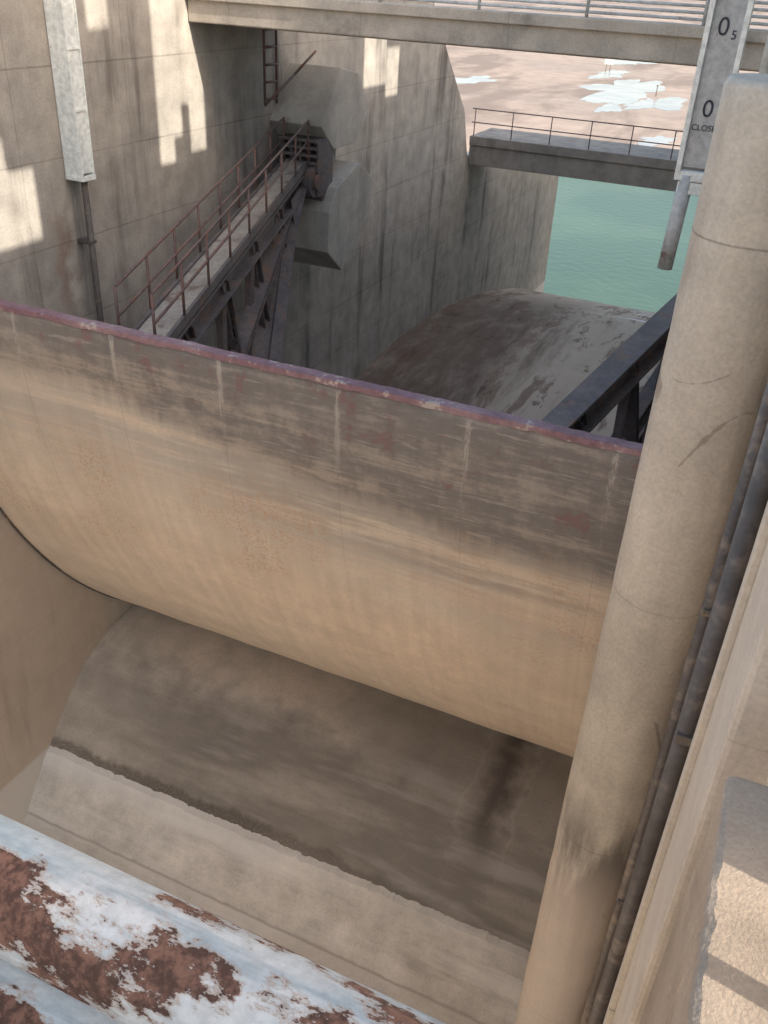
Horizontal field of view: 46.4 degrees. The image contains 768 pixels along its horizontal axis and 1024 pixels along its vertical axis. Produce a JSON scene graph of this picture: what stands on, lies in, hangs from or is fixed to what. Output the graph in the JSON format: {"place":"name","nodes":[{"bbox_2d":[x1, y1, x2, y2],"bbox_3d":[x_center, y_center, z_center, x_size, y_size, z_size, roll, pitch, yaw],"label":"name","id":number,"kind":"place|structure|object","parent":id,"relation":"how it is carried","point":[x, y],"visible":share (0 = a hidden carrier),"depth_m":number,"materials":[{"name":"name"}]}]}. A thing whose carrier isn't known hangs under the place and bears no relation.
{"place":"outdoors","nodes":[
{"label":"outdoors","id":0,"kind":"place"},
{"bbox_2d":[434,0,767,150],"bbox_3d":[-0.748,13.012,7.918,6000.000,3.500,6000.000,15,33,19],"label":"ground","id":1,"kind":"structure","parent":0,"point":[544,84],"depth_m":128.84,"materials":[{"name":"brown soil"}]},
{"bbox_2d":[0,0,558,823],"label":"wall","id":2,"kind":"structure","parent":1,"relation":"on","point":[180,118],"depth_m":16.25,"materials":[{"name":"concrete"}]},
{"bbox_2d":[43,0,103,321],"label":"float gauge housing","id":3,"kind":"object","parent":2,"relation":"attached to","point":[66,57],"visible":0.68,"depth_m":12.85,"materials":[{"name":"white paint"}]},
{"bbox_2d":[262,29,316,106],"bbox_3d":[-1.817,-9.297,17.053,0.247,2.822,1.553,30,40,37],"label":"wall ladder","id":4,"kind":"object","parent":2,"relation":"attached to","point":[275,95],"depth_m":17.26,"materials":[{"name":"metal"}]},
{"bbox_2d":[270,63,371,269],"bbox_3d":[-1.303,-7.376,19.216,1.400,3.990,2.192,15,33,19],"label":"trunnion corbel","id":5,"kind":"object","parent":2,"relation":"attached to","point":[328,103],"visible":0.58,"depth_m":18.65,"materials":[{"name":"concrete"}]},
{"bbox_2d":[0,117,676,756],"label":"radial gate","id":6,"kind":"structure","parent":5,"relation":"attached to","point":[244,483],"depth_m":10.93,"materials":[{"name":"metal"}]},
{"bbox_2d":[50,288,660,951],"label":"spillway floor","id":7,"kind":"structure","parent":1,"relation":"on","point":[446,814],"depth_m":15.74,"materials":[{"name":"concrete"}]},
{"bbox_2d":[23,746,529,1023],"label":"upstream apron","id":8,"kind":"object","parent":7,"relation":"on","point":[437,965],"visible":0.37,"depth_m":14.80,"materials":[{"name":"concrete"}]},
{"bbox_2d":[455,75,496,83],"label":"puddle","id":9,"kind":"object","parent":1,"relation":"on","point":[473,79],"visible":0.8,"depth_m":131.12,"materials":[{"name":"liquid"}]},
{"bbox_2d":[593,103,622,112],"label":"puddle","id":10,"kind":"object","parent":1,"relation":"on","point":[608,107],"visible":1,"depth_m":109.83,"materials":[{"name":"liquid"}]},
{"bbox_2d":[588,70,629,78],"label":"puddle","id":11,"kind":"object","parent":1,"relation":"on","point":[611,73],"visible":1,"depth_m":148.65,"materials":[{"name":"liquid"}]},
{"bbox_2d":[604,59,613,71],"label":"signboard","id":12,"kind":"object","parent":1,"relation":"on","point":[610,62],"visible":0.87,"depth_m":153.37,"materials":[{"name":"white paint"}]},
{"bbox_2d":[579,79,665,103],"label":"puddle","id":13,"kind":"object","parent":1,"relation":"on","point":[628,91],"visible":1,"depth_m":128.39,"materials":[{"name":"liquid"}]},
{"bbox_2d":[600,59,656,64],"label":"puddle","id":14,"kind":"object","parent":1,"relation":"on","point":[621,62],"visible":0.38,"depth_m":173.40,"materials":[{"name":"liquid"}]},
{"bbox_2d":[514,73,767,1023],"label":"round concrete pillar","id":15,"kind":"structure","parent":1,"relation":"on","point":[710,388],"depth_m":7.33,"materials":[{"name":"beige concrete"}]},
{"bbox_2d":[623,97,686,110],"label":"puddle","id":16,"kind":"object","parent":1,"relation":"on","point":[670,103],"visible":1,"depth_m":115.99,"materials":[{"name":"liquid"}]},
{"bbox_2d":[638,135,676,145],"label":"puddle","id":17,"kind":"object","parent":1,"relation":"on","point":[661,139],"visible":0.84,"depth_m":89.63,"materials":[{"name":"liquid"}]},
{"bbox_2d":[611,541,767,1023],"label":"pier","id":18,"kind":"structure","parent":1,"relation":"on","point":[735,741],"depth_m":2.97,"materials":[{"name":"concrete"}]},
{"bbox_2d":[187,0,767,71],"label":"access bridge","id":19,"kind":"structure","parent":18,"relation":"on","point":[634,40],"depth_m":13.11,"materials":[{"name":"concrete"}]},
{"bbox_2d":[468,108,704,190],"bbox_3d":[9.221,-10.915,27.534,13.220,1.697,2.200,15,33,19],"label":"downstream footbridge","id":20,"kind":"object","parent":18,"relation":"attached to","point":[630,164],"visible":0.74,"depth_m":28.03,"materials":[{"name":"grey concrete"}]},
{"bbox_2d":[580,381,767,1023],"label":"stoplog guide rails","id":21,"kind":"object","parent":18,"relation":"attached to","point":[743,543],"visible":1,"depth_m":4.31,"materials":[{"name":"metal"}]},
{"bbox_2d":[640,776,767,1023],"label":"service deck","id":22,"kind":"structure","parent":18,"relation":"attached to","point":[713,968],"depth_m":1.86,"materials":[{"name":"concrete"}]},
{"bbox_2d":[0,814,445,1023],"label":"handrail","id":23,"kind":"object","parent":22,"relation":"on","point":[85,938],"depth_m":0.60,"materials":[{"name":"metal"}]},
{"bbox_2d":[657,0,754,269],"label":"gate position gauge","id":24,"kind":"object","parent":18,"relation":"attached to","point":[726,30],"visible":0.95,"depth_m":9.48,"materials":[{"name":"paint"}]},
{"bbox_2d":[759,35,767,73],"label":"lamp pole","id":25,"kind":"object","parent":18,"relation":"attached to","point":[763,69],"depth_m":7.51,"materials":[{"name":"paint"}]},
{"bbox_2d":[543,176,698,311],"bbox_3d":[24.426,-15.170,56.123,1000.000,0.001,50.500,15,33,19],"label":"river water","id":26,"kind":"structure","parent":0,"point":[606,242],"depth_m":59.48,"materials":[{"name":"teal liquid"}]}
]}

